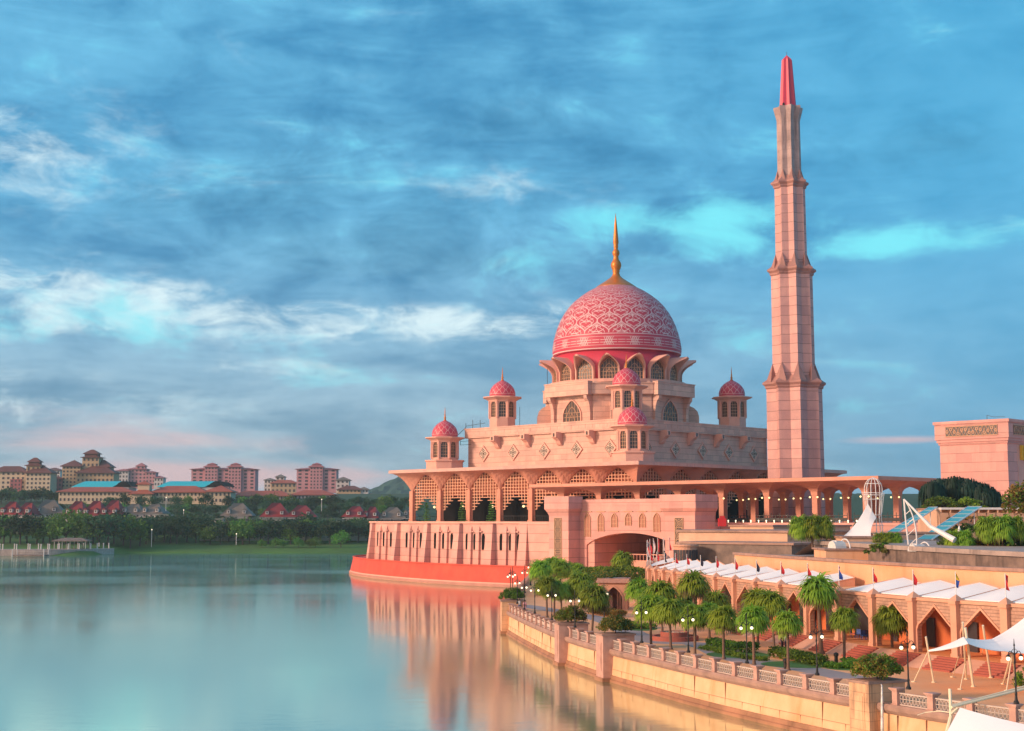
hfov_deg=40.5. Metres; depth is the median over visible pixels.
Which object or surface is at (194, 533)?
tree
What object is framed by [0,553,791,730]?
lake water
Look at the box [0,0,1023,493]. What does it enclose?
sky
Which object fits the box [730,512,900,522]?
iron railing
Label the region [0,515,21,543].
tree
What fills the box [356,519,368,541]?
tree
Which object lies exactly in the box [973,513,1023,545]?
palm bush
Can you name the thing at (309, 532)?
tree
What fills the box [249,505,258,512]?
tree
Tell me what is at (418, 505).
tree
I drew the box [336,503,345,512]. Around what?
tree
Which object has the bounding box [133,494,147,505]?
tree
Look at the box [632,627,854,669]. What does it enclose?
lawn
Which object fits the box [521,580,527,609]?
lamp post
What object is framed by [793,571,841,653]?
fan palm
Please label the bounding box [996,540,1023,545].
shrub
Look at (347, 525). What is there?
tree
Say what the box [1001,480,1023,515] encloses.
flowering tree
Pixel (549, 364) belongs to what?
hooded window
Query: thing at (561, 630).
quay pillar
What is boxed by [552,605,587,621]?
hedge
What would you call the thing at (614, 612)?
shrub
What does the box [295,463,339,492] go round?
apartment block
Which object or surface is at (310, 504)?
tree
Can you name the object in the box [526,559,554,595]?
palm tree
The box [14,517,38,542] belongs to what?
tree
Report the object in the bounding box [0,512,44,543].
tree
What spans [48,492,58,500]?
tree
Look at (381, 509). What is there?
tree
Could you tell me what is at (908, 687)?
lamp post
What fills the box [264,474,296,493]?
apartment block
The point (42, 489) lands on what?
tree
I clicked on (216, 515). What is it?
tree
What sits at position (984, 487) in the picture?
weeping tree
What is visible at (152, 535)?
tree
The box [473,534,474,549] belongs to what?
slit window
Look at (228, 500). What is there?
tree
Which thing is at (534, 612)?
lamp post
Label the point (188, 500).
tree
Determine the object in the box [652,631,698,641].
fountain
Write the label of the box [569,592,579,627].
lamp post
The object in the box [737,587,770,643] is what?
palm tree
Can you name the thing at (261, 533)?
tree
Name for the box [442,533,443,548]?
slit window
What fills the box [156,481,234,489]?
vaulted hall
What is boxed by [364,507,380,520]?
villa
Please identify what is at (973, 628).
doorway
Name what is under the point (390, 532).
slit window
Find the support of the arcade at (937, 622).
on the promenade
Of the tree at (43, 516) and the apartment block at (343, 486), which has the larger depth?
the apartment block at (343, 486)
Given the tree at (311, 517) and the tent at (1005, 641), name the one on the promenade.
the tent at (1005, 641)
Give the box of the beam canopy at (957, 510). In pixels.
[931,508,1020,524]
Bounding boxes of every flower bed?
[631,620,656,628]
[697,645,769,660]
[823,656,857,668]
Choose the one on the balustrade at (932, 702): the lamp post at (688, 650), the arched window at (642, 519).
the lamp post at (688, 650)
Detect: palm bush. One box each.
[787,513,835,548]
[871,531,902,542]
[943,529,976,545]
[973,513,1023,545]
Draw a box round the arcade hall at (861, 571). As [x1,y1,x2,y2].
[733,552,1023,586]
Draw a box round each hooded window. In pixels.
[539,360,558,382]
[551,357,573,380]
[573,354,594,379]
[598,353,619,377]
[624,353,645,377]
[647,354,669,379]
[666,357,688,380]
[679,360,695,381]
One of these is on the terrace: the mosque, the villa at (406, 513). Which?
the mosque
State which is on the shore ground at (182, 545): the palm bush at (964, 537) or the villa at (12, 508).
the villa at (12, 508)
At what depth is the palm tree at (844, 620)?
123.19 m
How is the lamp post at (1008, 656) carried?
on the balustrade at (932, 702)
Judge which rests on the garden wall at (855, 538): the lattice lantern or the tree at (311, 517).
the lattice lantern
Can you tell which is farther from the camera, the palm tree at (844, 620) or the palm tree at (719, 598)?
the palm tree at (719, 598)
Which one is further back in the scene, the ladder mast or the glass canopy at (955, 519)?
the glass canopy at (955, 519)
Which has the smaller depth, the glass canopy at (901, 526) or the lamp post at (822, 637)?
the lamp post at (822, 637)
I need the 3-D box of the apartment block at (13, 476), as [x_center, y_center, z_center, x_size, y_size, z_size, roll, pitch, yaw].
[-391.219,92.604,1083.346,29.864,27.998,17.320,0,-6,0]
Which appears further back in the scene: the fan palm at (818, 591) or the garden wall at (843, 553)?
the garden wall at (843, 553)
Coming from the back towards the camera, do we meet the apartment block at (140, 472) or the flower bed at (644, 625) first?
the apartment block at (140, 472)
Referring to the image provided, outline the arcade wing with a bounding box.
[645,555,671,583]
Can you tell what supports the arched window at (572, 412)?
in the mosque
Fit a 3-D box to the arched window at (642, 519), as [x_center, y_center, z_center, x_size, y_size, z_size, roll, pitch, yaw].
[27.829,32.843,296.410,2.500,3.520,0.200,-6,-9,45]
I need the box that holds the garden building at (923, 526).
[916,508,1023,531]
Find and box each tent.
[911,618,1023,690]
[917,686,1023,730]
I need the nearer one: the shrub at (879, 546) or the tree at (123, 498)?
the shrub at (879, 546)
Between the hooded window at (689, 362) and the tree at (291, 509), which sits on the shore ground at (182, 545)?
the tree at (291, 509)
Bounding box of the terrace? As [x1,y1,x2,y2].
[518,521,917,566]
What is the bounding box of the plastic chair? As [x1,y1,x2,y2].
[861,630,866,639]
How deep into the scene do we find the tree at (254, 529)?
686.40 m
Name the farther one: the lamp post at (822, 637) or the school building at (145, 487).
the school building at (145, 487)
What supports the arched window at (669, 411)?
in the mosque
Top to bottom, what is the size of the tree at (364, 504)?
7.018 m
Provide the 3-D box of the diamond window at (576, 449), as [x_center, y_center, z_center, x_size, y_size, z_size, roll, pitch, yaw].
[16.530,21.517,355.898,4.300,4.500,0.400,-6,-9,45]
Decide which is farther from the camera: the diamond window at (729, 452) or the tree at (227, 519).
the tree at (227, 519)
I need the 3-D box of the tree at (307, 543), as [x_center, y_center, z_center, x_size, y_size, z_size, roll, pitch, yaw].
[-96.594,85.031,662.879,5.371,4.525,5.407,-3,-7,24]
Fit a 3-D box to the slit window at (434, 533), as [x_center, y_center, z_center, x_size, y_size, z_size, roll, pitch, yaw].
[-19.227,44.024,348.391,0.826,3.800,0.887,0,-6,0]
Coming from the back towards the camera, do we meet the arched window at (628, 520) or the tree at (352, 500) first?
the tree at (352, 500)
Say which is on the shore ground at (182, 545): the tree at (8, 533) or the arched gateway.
the tree at (8, 533)
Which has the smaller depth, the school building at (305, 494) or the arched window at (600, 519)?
the arched window at (600, 519)
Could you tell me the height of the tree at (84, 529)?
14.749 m
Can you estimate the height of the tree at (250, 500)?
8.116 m
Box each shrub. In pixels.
[579,565,644,584]
[586,607,627,616]
[862,536,888,553]
[919,495,958,507]
[936,536,945,544]
[945,523,976,532]
[946,515,994,521]
[947,496,987,507]
[973,537,1000,545]
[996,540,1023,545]
[1012,667,1023,686]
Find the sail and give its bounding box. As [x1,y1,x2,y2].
[844,504,875,535]
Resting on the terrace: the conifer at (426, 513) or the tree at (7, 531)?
the conifer at (426, 513)
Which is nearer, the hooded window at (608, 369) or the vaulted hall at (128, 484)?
the hooded window at (608, 369)
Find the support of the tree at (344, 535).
on the shore ground at (182, 545)
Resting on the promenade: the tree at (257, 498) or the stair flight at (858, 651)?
the stair flight at (858, 651)
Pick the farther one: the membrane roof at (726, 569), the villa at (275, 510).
the villa at (275, 510)
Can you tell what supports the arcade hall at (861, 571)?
on the promenade
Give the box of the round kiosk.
[672,544,698,561]
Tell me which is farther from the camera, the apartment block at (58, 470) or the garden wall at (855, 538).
the apartment block at (58, 470)
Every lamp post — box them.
[507,567,513,587]
[514,576,519,603]
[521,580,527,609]
[530,583,538,613]
[547,586,556,619]
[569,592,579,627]
[635,600,646,642]
[681,608,693,652]
[739,616,752,663]
[809,625,823,675]
[899,632,915,689]
[1006,643,1022,703]
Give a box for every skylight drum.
[828,538,850,547]
[908,541,929,551]
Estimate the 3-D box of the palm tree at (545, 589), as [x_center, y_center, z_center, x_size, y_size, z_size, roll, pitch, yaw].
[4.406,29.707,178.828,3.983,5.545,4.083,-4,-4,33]
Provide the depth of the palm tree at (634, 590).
160.93 m
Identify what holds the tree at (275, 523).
on the shore ground at (182, 545)
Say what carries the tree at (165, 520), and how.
on the shore ground at (182, 545)
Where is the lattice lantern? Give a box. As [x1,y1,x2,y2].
[863,477,884,532]
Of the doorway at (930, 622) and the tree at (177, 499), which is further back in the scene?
the tree at (177, 499)
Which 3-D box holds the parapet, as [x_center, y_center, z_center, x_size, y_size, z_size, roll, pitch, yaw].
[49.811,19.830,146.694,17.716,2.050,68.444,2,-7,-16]
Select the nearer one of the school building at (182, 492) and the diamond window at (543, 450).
the diamond window at (543, 450)
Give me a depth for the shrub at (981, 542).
145.61 m
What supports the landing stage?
on the lake water
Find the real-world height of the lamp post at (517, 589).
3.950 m
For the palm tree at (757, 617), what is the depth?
119.44 m
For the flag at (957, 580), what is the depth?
117.57 m
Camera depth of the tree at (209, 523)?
688.83 m
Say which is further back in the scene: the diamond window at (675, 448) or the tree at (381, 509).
the tree at (381, 509)
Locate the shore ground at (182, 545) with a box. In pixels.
[0,494,920,555]
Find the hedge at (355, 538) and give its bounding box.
[200,536,368,540]
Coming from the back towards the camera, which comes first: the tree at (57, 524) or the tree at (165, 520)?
the tree at (165, 520)
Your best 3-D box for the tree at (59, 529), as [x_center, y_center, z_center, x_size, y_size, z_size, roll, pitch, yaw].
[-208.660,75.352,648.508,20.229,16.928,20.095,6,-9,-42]
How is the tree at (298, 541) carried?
on the shore ground at (182, 545)
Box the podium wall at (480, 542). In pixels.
[366,521,527,565]
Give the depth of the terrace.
314.15 m
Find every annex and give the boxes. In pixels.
[676,541,810,564]
[728,525,851,529]
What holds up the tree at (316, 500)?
on the shore ground at (182, 545)
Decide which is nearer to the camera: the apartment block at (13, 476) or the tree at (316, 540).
the tree at (316, 540)
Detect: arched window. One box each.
[562,399,581,421]
[583,511,591,536]
[596,511,604,530]
[610,511,618,526]
[623,511,632,525]
[637,511,646,526]
[652,511,660,531]
[662,399,678,420]
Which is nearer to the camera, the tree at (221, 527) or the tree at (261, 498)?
the tree at (221, 527)
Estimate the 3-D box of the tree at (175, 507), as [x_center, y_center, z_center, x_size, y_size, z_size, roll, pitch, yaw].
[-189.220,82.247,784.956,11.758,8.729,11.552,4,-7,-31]
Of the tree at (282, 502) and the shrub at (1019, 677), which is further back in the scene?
the tree at (282, 502)
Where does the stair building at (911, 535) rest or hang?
on the arcade hall at (861, 571)
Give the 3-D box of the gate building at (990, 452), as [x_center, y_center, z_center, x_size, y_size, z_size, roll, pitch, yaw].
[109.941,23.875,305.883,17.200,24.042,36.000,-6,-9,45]
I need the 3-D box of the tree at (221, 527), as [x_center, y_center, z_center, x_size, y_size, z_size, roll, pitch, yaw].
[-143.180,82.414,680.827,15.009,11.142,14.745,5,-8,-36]
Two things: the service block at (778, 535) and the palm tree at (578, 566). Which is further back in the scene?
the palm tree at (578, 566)
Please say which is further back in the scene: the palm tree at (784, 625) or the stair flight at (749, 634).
the stair flight at (749, 634)
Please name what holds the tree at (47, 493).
on the shore ground at (182, 545)
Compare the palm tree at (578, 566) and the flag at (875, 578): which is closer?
the flag at (875, 578)
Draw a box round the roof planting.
[590,570,634,577]
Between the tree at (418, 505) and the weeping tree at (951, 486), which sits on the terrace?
the weeping tree at (951, 486)
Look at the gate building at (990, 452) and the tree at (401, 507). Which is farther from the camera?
the tree at (401, 507)
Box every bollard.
[783,658,786,668]
[834,652,838,662]
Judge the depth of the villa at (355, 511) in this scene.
745.77 m
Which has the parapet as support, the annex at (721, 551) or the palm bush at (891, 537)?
the palm bush at (891, 537)
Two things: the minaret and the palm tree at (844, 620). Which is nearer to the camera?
the palm tree at (844, 620)
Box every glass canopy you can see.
[887,507,936,531]
[917,506,981,539]
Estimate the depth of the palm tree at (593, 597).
152.28 m
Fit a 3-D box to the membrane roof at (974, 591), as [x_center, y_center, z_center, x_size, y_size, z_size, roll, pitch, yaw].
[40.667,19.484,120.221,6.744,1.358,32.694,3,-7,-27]
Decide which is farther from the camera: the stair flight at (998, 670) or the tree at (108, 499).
the tree at (108, 499)
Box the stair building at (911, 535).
[871,532,941,540]
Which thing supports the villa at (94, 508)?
on the shore ground at (182, 545)
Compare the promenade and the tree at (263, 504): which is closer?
the promenade
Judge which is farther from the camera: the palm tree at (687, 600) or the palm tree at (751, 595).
the palm tree at (687, 600)
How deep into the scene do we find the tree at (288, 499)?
835.88 m
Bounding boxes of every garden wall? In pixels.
[812,547,868,560]
[830,535,904,541]
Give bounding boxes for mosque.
[389,214,846,521]
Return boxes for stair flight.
[731,628,770,637]
[755,629,790,643]
[779,634,824,649]
[808,639,859,655]
[841,645,895,658]
[889,650,937,668]
[922,656,986,674]
[973,662,1023,680]
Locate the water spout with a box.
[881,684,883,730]
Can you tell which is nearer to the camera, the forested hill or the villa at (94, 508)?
the villa at (94, 508)
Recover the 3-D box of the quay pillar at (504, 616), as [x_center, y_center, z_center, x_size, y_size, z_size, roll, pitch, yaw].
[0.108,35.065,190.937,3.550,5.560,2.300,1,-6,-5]
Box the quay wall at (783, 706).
[506,590,1022,730]
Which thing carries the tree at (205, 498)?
on the shore ground at (182, 545)
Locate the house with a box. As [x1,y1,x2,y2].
[260,518,284,522]
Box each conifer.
[421,503,430,520]
[457,502,465,520]
[486,501,496,520]
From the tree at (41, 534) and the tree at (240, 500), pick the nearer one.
the tree at (41, 534)
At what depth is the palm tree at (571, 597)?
191.28 m
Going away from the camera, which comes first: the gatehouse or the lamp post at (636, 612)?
the lamp post at (636, 612)
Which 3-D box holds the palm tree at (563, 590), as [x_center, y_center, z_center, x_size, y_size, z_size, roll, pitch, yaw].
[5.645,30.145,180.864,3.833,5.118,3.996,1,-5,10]
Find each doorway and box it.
[926,618,935,646]
[968,622,978,652]
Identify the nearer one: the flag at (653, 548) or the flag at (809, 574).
the flag at (809, 574)
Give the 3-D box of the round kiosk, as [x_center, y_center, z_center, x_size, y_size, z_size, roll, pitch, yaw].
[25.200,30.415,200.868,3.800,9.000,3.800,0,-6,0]
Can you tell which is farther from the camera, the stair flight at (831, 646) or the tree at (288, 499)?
the tree at (288, 499)
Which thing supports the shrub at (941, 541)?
on the parapet
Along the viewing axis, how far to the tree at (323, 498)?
853.14 m
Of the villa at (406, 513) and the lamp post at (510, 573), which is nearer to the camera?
the lamp post at (510, 573)
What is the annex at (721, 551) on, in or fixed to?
on the promenade
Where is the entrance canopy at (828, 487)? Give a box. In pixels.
[529,476,942,521]
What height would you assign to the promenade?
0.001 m
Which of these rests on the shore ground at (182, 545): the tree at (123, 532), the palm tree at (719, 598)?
the tree at (123, 532)
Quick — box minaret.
[762,52,825,521]
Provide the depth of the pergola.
620.79 m
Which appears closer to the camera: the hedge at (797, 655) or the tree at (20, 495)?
the hedge at (797, 655)
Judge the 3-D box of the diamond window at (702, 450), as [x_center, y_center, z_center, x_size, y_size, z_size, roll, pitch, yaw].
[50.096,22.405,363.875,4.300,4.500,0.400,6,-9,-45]
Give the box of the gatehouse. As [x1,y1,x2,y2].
[544,494,717,575]
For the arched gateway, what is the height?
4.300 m
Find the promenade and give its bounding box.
[518,578,1023,721]
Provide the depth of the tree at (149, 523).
669.51 m
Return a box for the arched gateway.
[596,577,631,609]
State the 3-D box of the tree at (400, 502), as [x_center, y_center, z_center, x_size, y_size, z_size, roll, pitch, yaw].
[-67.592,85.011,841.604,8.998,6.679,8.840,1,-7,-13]
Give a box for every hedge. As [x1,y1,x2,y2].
[200,536,368,540]
[498,586,525,599]
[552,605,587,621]
[596,614,635,632]
[705,637,760,652]
[768,645,829,665]
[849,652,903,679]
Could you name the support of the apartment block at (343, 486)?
on the shore ground at (182, 545)
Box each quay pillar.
[499,599,525,633]
[553,621,589,665]
[594,632,635,681]
[846,677,906,730]
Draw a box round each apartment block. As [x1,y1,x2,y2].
[0,466,25,491]
[24,458,59,492]
[50,468,61,476]
[56,450,121,492]
[115,463,165,488]
[190,463,258,492]
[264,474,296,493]
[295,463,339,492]
[335,477,372,493]
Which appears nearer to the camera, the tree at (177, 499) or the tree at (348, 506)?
the tree at (348, 506)
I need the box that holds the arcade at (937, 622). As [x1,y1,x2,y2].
[646,565,1023,664]
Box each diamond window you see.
[478,446,488,461]
[507,444,518,460]
[538,442,549,458]
[570,441,582,457]
[604,439,615,456]
[670,441,680,457]
[697,442,707,458]
[724,444,733,460]
[749,446,758,461]
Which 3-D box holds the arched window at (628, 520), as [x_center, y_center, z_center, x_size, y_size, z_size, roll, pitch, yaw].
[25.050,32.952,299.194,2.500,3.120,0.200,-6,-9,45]
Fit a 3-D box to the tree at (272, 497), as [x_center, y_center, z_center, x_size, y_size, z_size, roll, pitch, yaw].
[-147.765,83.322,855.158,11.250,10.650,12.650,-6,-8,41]
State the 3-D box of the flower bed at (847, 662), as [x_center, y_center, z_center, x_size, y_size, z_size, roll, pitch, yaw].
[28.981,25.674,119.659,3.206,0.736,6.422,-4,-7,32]
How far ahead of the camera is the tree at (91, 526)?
651.35 m
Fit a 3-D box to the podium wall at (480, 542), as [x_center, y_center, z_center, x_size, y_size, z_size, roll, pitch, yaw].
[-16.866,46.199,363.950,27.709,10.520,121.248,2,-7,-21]
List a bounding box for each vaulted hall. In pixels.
[71,481,137,490]
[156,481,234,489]
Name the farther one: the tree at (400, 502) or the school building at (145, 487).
the school building at (145, 487)
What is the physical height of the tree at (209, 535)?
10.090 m
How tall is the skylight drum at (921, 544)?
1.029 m
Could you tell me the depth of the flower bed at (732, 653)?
127.96 m
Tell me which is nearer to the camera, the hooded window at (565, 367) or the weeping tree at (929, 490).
the weeping tree at (929, 490)
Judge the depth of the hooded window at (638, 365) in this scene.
370.19 m
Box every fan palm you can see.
[674,569,712,635]
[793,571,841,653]
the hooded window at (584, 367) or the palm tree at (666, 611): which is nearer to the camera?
the palm tree at (666, 611)
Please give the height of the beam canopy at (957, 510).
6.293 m
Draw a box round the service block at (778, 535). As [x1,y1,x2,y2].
[676,529,849,541]
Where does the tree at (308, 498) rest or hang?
on the shore ground at (182, 545)
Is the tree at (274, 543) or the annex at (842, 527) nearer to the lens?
the annex at (842, 527)
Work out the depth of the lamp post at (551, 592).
156.96 m
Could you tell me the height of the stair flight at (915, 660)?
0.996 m
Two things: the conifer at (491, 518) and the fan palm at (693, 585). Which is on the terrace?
the conifer at (491, 518)
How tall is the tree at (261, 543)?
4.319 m
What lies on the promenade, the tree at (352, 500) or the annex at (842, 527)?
the annex at (842, 527)
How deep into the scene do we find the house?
722.62 m
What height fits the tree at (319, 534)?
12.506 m
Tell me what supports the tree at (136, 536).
on the shore ground at (182, 545)
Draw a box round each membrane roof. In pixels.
[651,558,673,565]
[658,559,724,571]
[695,563,755,575]
[721,566,854,585]
[845,577,1023,603]
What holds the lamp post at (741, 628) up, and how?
on the balustrade at (932, 702)
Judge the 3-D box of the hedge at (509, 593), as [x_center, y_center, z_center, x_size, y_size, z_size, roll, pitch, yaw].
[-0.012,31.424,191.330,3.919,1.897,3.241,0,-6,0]
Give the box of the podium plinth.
[349,554,529,587]
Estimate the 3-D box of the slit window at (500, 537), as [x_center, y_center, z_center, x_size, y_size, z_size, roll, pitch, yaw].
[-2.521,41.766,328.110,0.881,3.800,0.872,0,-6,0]
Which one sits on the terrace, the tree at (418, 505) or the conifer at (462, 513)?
the conifer at (462, 513)
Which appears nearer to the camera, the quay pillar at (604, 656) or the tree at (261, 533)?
the quay pillar at (604, 656)
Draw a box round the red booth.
[718,516,725,525]
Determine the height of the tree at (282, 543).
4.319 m
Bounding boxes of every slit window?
[390,532,391,546]
[434,533,435,547]
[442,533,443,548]
[450,533,452,548]
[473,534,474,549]
[482,534,484,549]
[499,534,501,549]
[509,534,510,549]
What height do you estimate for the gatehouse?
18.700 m
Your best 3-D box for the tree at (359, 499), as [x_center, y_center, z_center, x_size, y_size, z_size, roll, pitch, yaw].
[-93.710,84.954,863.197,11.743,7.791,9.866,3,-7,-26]
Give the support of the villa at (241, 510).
on the shore ground at (182, 545)
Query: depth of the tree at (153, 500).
844.76 m
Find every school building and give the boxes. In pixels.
[55,487,134,503]
[128,481,155,504]
[151,486,205,503]
[203,485,238,504]
[236,491,295,499]
[291,490,338,498]
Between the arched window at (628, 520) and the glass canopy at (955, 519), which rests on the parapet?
the glass canopy at (955, 519)
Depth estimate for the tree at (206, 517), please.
710.00 m
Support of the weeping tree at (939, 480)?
on the terrace
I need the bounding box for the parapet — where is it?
[794,540,1023,567]
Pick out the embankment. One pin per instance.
(6, 552)
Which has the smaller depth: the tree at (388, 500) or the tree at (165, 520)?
the tree at (165, 520)
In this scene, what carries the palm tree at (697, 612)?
on the promenade
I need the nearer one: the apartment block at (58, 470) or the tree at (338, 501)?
the tree at (338, 501)
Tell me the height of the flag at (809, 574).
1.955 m
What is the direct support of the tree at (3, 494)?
on the shore ground at (182, 545)
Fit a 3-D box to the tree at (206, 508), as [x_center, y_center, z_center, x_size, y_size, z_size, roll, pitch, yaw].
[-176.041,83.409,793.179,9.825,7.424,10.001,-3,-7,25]
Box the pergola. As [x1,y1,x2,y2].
[52,538,92,548]
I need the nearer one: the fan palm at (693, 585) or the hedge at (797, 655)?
the hedge at (797, 655)
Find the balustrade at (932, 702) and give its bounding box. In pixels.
[508,575,1023,723]
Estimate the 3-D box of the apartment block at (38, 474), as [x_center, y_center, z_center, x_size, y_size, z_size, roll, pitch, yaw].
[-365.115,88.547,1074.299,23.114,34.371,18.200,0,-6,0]
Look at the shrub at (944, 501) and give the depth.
226.52 m
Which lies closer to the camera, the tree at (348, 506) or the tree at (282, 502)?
the tree at (348, 506)
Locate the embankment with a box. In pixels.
[0,548,113,555]
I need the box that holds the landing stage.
[11,549,48,556]
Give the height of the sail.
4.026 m
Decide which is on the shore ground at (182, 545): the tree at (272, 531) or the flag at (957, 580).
the tree at (272, 531)
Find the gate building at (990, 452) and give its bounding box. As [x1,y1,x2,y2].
[933,415,1023,507]
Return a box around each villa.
[0,502,41,517]
[36,500,65,516]
[65,500,125,517]
[122,504,170,518]
[220,503,255,520]
[259,503,317,521]
[341,506,366,520]
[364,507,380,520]
[379,507,405,520]
[403,507,417,520]
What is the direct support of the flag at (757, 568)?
on the arcade at (937, 622)
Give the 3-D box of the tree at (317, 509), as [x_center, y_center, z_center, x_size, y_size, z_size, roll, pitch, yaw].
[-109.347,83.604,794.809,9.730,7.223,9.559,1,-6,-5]
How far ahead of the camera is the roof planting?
196.34 m
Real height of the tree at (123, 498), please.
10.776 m
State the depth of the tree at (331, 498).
843.17 m
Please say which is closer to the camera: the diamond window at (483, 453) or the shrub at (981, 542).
the shrub at (981, 542)
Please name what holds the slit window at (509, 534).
in the podium wall at (480, 542)
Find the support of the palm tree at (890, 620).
on the promenade
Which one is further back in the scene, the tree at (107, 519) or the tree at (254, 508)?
the tree at (254, 508)
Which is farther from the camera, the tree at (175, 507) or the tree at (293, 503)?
the tree at (293, 503)
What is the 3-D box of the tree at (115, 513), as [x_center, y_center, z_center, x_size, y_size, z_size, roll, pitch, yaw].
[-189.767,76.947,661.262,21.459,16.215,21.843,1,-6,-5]
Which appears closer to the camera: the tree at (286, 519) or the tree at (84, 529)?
the tree at (84, 529)
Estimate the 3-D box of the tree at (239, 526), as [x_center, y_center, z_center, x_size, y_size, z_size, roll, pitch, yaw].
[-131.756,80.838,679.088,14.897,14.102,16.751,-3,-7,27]
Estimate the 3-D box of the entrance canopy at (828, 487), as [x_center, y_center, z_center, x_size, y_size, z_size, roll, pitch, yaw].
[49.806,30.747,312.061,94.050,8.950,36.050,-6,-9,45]
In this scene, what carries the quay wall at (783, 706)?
in the lake water
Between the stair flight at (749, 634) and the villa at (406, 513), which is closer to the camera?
the stair flight at (749, 634)
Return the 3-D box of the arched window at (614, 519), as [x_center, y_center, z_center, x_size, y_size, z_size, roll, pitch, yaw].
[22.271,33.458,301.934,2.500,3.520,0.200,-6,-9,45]
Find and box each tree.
[0,486,17,501]
[0,490,11,504]
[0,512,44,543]
[0,514,19,543]
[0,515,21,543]
[9,490,30,503]
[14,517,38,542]
[20,517,51,543]
[21,489,42,502]
[32,519,63,543]
[35,487,52,501]
[37,513,55,542]
[40,490,58,499]
[41,513,74,543]
[43,508,87,543]
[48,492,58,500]
[61,509,90,542]
[67,513,103,543]
[80,512,117,543]
[85,513,131,544]
[96,510,136,543]
[102,496,115,503]
[109,516,139,544]
[112,514,152,547]
[115,493,132,505]
[124,515,163,545]
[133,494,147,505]
[143,522,159,543]
[146,496,164,504]
[147,515,183,541]
[154,514,188,542]
[166,512,207,541]
[168,495,182,509]
[168,503,186,515]
[180,494,195,506]
[184,520,205,542]
[186,504,201,513]
[193,519,217,542]
[197,493,215,506]
[197,525,222,544]
[198,505,212,514]
[201,514,216,522]
[208,522,235,543]
[209,504,224,512]
[213,513,220,518]
[220,515,238,525]
[221,495,236,507]
[227,517,257,544]
[234,495,247,502]
[241,501,252,510]
[243,519,260,542]
[244,498,258,507]
[248,494,263,506]
[249,494,267,505]
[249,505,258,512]
[252,518,285,543]
[254,519,267,538]
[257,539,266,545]
[259,500,270,508]
[262,524,280,541]
[264,492,282,503]
[269,525,289,539]
[269,537,281,547]
[272,500,288,506]
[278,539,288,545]
[279,517,293,532]
[280,526,301,544]
[281,494,301,510]
[282,520,311,539]
[285,506,295,512]
[286,500,307,507]
[292,517,316,541]
[292,537,303,547]
[295,512,320,521]
[300,501,316,511]
[302,496,317,502]
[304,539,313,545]
[308,519,329,541]
[309,536,322,547]
[310,496,322,505]
[312,519,346,543]
[314,505,326,513]
[318,495,328,506]
[321,510,333,519]
[322,494,339,504]
[322,519,352,543]
[330,498,347,509]
[330,530,351,544]
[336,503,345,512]
[341,501,355,510]
[342,517,369,541]
[343,520,361,541]
[347,498,358,503]
[354,496,370,506]
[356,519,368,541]
[361,501,370,508]
[365,498,377,503]
[373,501,385,507]
[376,495,394,505]
[376,504,386,513]
[386,495,398,505]
[392,505,404,511]
[394,500,405,508]
[400,497,416,505]
[406,499,425,509]
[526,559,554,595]
[529,574,560,617]
[543,556,563,580]
[543,576,567,616]
[549,557,572,579]
[550,581,573,608]
[565,568,596,600]
[565,579,578,605]
[570,563,587,577]
[575,581,611,633]
[610,550,634,565]
[622,576,649,627]
[632,591,664,643]
[639,579,680,630]
[651,596,685,649]
[676,594,697,630]
[676,601,708,653]
[699,588,731,634]
[701,601,716,637]
[703,604,738,658]
[734,603,770,664]
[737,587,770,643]
[753,589,792,645]
[770,608,806,670]
[827,604,860,656]
[870,603,907,647]
[918,481,947,507]
[923,478,957,507]
[936,476,967,507]
[956,478,979,507]
[964,482,996,507]
[979,487,1004,507]
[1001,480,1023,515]
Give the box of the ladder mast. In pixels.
[903,499,956,544]
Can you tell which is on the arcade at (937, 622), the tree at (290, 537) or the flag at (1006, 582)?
the flag at (1006, 582)
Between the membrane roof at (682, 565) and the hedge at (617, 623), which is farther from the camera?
the membrane roof at (682, 565)
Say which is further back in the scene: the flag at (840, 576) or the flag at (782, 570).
the flag at (782, 570)
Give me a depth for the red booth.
282.72 m
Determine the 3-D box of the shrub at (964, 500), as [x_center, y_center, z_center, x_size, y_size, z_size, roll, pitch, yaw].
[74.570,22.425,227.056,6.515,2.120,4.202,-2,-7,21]
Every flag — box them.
[653,539,654,558]
[756,559,759,576]
[780,561,784,579]
[807,563,811,576]
[838,565,842,579]
[872,567,877,587]
[912,569,917,591]
[955,571,959,594]
[1005,574,1009,595]
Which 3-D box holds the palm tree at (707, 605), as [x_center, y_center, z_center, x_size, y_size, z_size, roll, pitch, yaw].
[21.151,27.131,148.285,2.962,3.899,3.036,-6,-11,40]
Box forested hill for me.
[370,477,861,493]
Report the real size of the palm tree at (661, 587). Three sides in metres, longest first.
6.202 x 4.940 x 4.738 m
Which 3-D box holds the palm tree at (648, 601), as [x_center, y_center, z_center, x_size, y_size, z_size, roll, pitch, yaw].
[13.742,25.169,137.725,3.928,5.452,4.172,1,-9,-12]
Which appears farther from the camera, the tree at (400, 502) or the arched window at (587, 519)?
the tree at (400, 502)
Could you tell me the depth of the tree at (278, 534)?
683.71 m
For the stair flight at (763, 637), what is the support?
on the promenade
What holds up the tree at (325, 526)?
on the shore ground at (182, 545)

